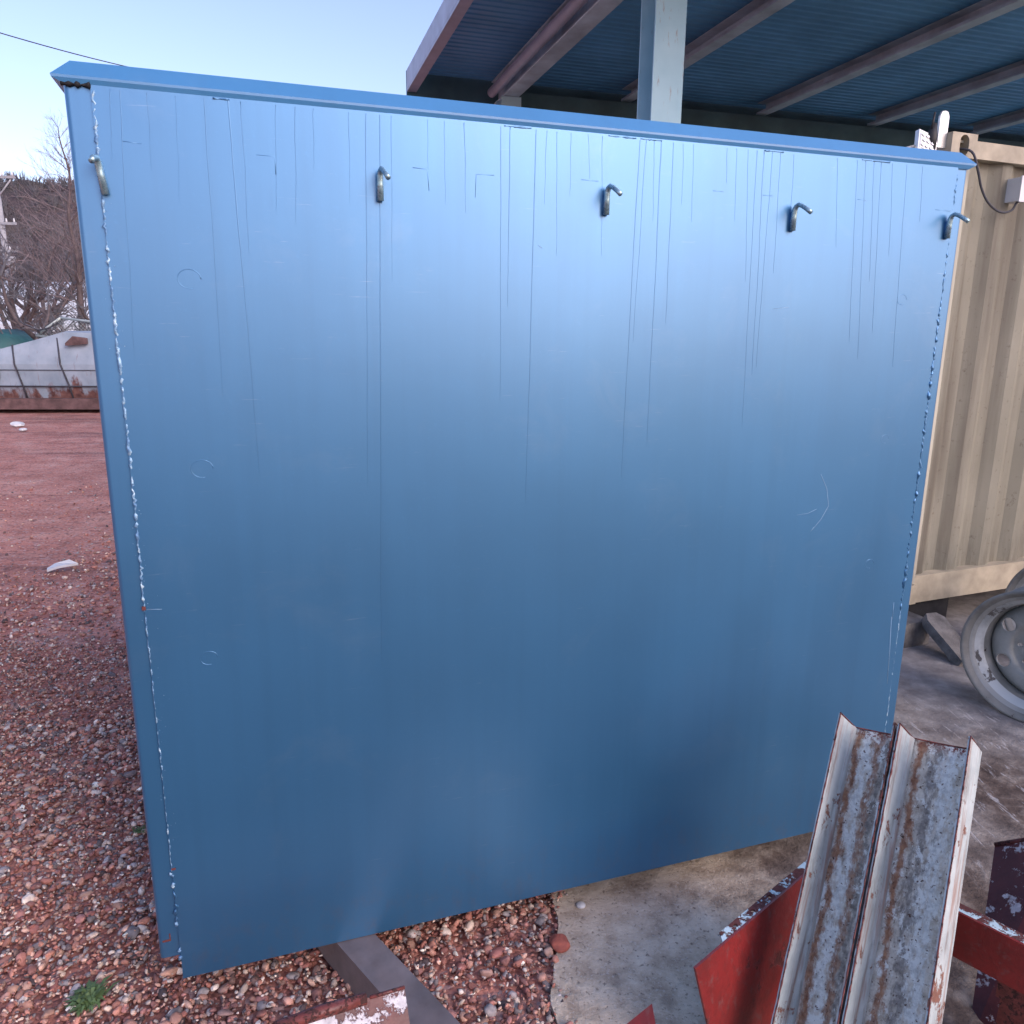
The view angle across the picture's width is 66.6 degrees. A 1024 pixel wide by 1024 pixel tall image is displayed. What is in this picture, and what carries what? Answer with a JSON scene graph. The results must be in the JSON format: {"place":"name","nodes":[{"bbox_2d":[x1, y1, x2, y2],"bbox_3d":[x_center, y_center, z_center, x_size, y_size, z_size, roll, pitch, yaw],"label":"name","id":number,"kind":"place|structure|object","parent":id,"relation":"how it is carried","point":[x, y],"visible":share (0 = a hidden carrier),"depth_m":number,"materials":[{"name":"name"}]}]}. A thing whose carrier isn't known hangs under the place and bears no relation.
{"place":"outdoors","nodes":[
{"label":"outdoors","id":0,"kind":"place"},
{"bbox_2d":[0,180,83,281],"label":"hill","id":1,"kind":"structure","parent":0,"point":[7,191],"depth_m":127.58,"materials":[{"name":"brown plant"}]},
{"bbox_2d":[0,170,84,281],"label":"hillside wood","id":2,"kind":"object","parent":1,"relation":"on","point":[35,191],"visible":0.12,"depth_m":130.16,"materials":[{"name":"brown plant"}]},
{"bbox_2d":[0,281,90,333],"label":"polytunnel","id":3,"kind":"structure","parent":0,"point":[19,315],"depth_m":33.43,"materials":[{"name":"white plastic"}]},
{"bbox_2d":[0,32,123,65],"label":"overhead wire","id":4,"kind":"object","parent":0,"point":[60,49],"visible":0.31,"depth_m":20.23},
{"bbox_2d":[0,0,442,182],"label":"sky","id":5,"kind":"structure","parent":0,"point":[362,45],"materials":[{"name":"blue"}]},
{"bbox_2d":[0,409,577,1023],"bbox_3d":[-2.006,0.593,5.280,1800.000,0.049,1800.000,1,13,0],"label":"ground","id":6,"kind":"structure","parent":0,"point":[50,451],"depth_m":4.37,"materials":[{"name":"brown gravel"}]},
{"bbox_2d":[0,172,18,280],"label":"utility pole","id":7,"kind":"object","parent":6,"relation":"on","point":[3,224],"visible":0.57,"depth_m":38.66,"materials":[{"name":"concrete"}]},
{"bbox_2d":[13,174,57,213],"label":"overhead wire","id":8,"kind":"object","parent":7,"relation":"attached to","point":[30,192],"visible":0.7,"depth_m":43.10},
{"bbox_2d":[0,329,32,348],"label":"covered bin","id":9,"kind":"object","parent":6,"relation":"on","point":[15,337],"visible":0.25,"depth_m":18.62,"materials":[{"name":"teal plastic"}]},
{"bbox_2d":[10,421,24,426],"bbox_3d":[-8.951,-1.590,14.115,0.214,0.099,0.216,-3,14,-15],"label":"rubbish scrap","id":10,"kind":"object","parent":6,"relation":"on","point":[16,424],"visible":1,"depth_m":14.06,"materials":[{"name":"white plastic"}]},
{"bbox_2d":[0,226,83,330],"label":"bare tree","id":11,"kind":"object","parent":6,"relation":"on","point":[27,307],"visible":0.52,"depth_m":23.75,"materials":[{"name":"brown plant"}]},
{"bbox_2d":[0,206,87,335],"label":"bare tree","id":12,"kind":"object","parent":6,"relation":"on","point":[60,290],"visible":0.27,"depth_m":28.25,"materials":[{"name":"brown plant"}]},
{"bbox_2d":[0,108,88,330],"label":"bare tree","id":13,"kind":"object","parent":6,"relation":"on","point":[79,286],"visible":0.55,"depth_m":20.49,"materials":[{"name":"brown plant"}]},
{"bbox_2d":[0,232,90,343],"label":"bare tree","id":14,"kind":"object","parent":6,"relation":"on","point":[49,319],"visible":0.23,"depth_m":18.47,"materials":[{"name":"brown plant"}]},
{"bbox_2d":[0,331,99,408],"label":"scrap hopper","id":15,"kind":"object","parent":6,"relation":"on","point":[56,371],"visible":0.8,"depth_m":16.16,"materials":[{"name":"white paint"}]},
{"bbox_2d":[47,559,77,571],"bbox_3d":[-3.351,0.400,5.812,0.209,0.070,0.079,-3,14,-14],"label":"plastic scrap","id":16,"kind":"object","parent":6,"relation":"on","point":[65,563],"visible":1,"depth_m":5.81,"materials":[{"name":"white plastic"}]},
{"bbox_2d":[35,317,90,338],"bbox_3d":[-9.368,-3.390,17.830,2.978,2.077,0.097,1,13,2],"label":"chain link fence","id":17,"kind":"object","parent":6,"relation":"on","point":[37,335],"visible":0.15,"depth_m":17.64,"materials":[{"name":"grey metal"}]},
{"bbox_2d":[63,974,120,1016],"bbox_3d":[-1.146,1.305,2.118,0.111,0.030,0.145,3,13,10],"label":"weed","id":18,"kind":"object","parent":6,"relation":"on","point":[89,996],"visible":1,"depth_m":2.10,"materials":[{"name":"green plant"}]},
{"bbox_2d":[132,825,145,833],"bbox_3d":[-1.349,1.147,2.813,0.058,0.016,0.056,-3,14,-13],"label":"weed","id":19,"kind":"object","parent":6,"relation":"on","point":[139,829],"visible":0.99,"depth_m":2.82,"materials":[{"name":"green plant"}]},
{"bbox_2d":[316,934,459,1023],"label":"box beam","id":20,"kind":"structure","parent":6,"relation":"on","point":[368,965],"depth_m":2.10,"materials":[{"name":"metal"}]},
{"bbox_2d":[275,985,409,1023],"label":"peeling plate","id":21,"kind":"object","parent":20,"relation":"on","point":[389,1006],"visible":1,"depth_m":1.67,"materials":[{"name":"red metal"}]},
{"bbox_2d":[50,60,976,977],"bbox_3d":[0.039,-0.032,2.669,2.401,2.192,1.245,-4,14,-18],"label":"steel tank","id":22,"kind":"object","parent":20,"relation":"on","point":[508,504],"visible":0.98,"depth_m":2.05,"materials":[{"name":"blue metal"}]},
{"bbox_2d":[406,0,1023,146],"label":"steel canopy","id":23,"kind":"object","parent":6,"relation":"on","point":[893,72],"visible":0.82,"depth_m":9.20,"materials":[{"name":"blue metal"}]},
{"bbox_2d":[551,589,1023,1023],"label":"concrete yard","id":24,"kind":"structure","parent":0,"point":[639,942],"depth_m":2.54,"materials":[{"name":"grey concrete"}]},
{"bbox_2d":[549,934,569,952],"bbox_3d":[0.142,1.279,2.315,0.059,0.034,0.060,-4,14,-19],"label":"loose stone","id":25,"kind":"object","parent":24,"relation":"on","point":[559,943],"visible":1,"depth_m":2.30,"materials":[{"name":"red stone"}]},
{"bbox_2d":[576,901,585,908],"bbox_3d":[0.218,1.247,2.475,0.030,0.016,0.029,1,13,0],"label":"loose stone","id":26,"kind":"object","parent":24,"relation":"on","point":[580,904],"visible":1,"depth_m":2.47,"materials":[{"name":"grey stone"}]},
{"bbox_2d":[627,1004,655,1023],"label":"red offcut","id":27,"kind":"object","parent":24,"relation":"on","point":[646,1016],"visible":1,"depth_m":1.61,"materials":[{"name":"paint"}]},
{"bbox_2d":[693,860,806,1023],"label":"red beam","id":28,"kind":"structure","parent":24,"relation":"on","point":[738,970],"depth_m":1.97,"materials":[{"name":"metal"}]},
{"bbox_2d":[771,712,897,1023],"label":"steel channel","id":29,"kind":"object","parent":24,"relation":"on","point":[816,974],"visible":0.8,"depth_m":1.98,"materials":[{"name":"grey metal"}]},
{"bbox_2d":[841,723,981,1023],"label":"steel channel","id":30,"kind":"object","parent":24,"relation":"on","point":[901,965],"visible":1,"depth_m":1.87,"materials":[{"name":"grey metal"}]},
{"bbox_2d":[903,611,929,647],"bbox_3d":[2.256,0.664,4.732,0.240,0.147,0.450,-5,14,-21],"label":"support block","id":31,"kind":"object","parent":24,"relation":"on","point":[916,634],"depth_m":4.54,"materials":[{"name":"grey concrete"}]},
{"bbox_2d":[908,597,948,616],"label":"timber beam","id":32,"kind":"structure","parent":24,"relation":"on","point":[938,606],"depth_m":4.76,"materials":[{"name":"wood"}]},
{"bbox_2d":[909,131,1023,604],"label":"shipping container","id":33,"kind":"object","parent":32,"relation":"on","point":[971,535],"visible":0.32,"depth_m":4.54,"materials":[{"name":"beige metal"}]},
{"bbox_2d":[907,129,936,149],"bbox_3d":[2.033,-1.790,3.967,0.320,0.299,0.047,-5,14,-21],"label":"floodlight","id":34,"kind":"object","parent":33,"relation":"attached to","point":[922,140],"visible":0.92,"depth_m":3.95,"materials":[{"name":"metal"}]},
{"bbox_2d":[927,111,948,149],"bbox_3d":[2.173,-1.945,3.997,0.132,0.209,0.054,-9,16,-35],"label":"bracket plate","id":35,"kind":"object","parent":33,"relation":"attached to","point":[937,135],"visible":0.88,"depth_m":3.99,"materials":[{"name":"metal"}]},
{"bbox_2d":[959,148,1018,213],"bbox_3d":[2.534,-1.748,4.114,0.443,0.320,0.088,-2,13,-11],"label":"power cable","id":36,"kind":"object","parent":33,"relation":"attached to","point":[981,187],"visible":0.94,"depth_m":4.08,"materials":[{"name":"black rubber"}]},
{"bbox_2d":[1004,175,1023,203],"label":"junction box","id":37,"kind":"object","parent":33,"relation":"attached to","point":[1014,190],"visible":1,"depth_m":4.20,"materials":[{"name":"white plastic"}]},
{"bbox_2d":[921,612,962,665],"bbox_3d":[2.459,0.719,4.404,0.130,0.060,0.340,-3,44,-16],"label":"timber offcut","id":38,"kind":"object","parent":24,"relation":"on","point":[942,632],"visible":0.8,"depth_m":4.40,"materials":[{"name":"grey wood"}]},
{"bbox_2d":[960,586,1023,722],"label":"wheel rim","id":39,"kind":"object","parent":24,"relation":"on","point":[987,638],"visible":1,"depth_m":3.81,"materials":[{"name":"grey paint"}]},
{"bbox_2d":[972,838,1023,1023],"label":"flaking plate","id":40,"kind":"object","parent":24,"relation":"on","point":[1005,903],"visible":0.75,"depth_m":2.27,"materials":[{"name":"metal"}]},
{"bbox_2d":[995,981,1023,1023],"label":"steel trestle","id":41,"kind":"object","parent":24,"relation":"on","point":[1011,1008],"visible":0.6,"depth_m":1.89,"materials":[{"name":"red metal"}]},
{"bbox_2d":[952,903,1023,993],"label":"red beam","id":42,"kind":"structure","parent":41,"relation":"on","point":[992,948],"depth_m":1.88,"materials":[{"name":"metal"}]},
{"bbox_2d":[1004,568,1023,645],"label":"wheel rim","id":43,"kind":"object","parent":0,"point":[1016,581],"visible":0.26,"depth_m":4.37,"materials":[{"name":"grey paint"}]}
]}

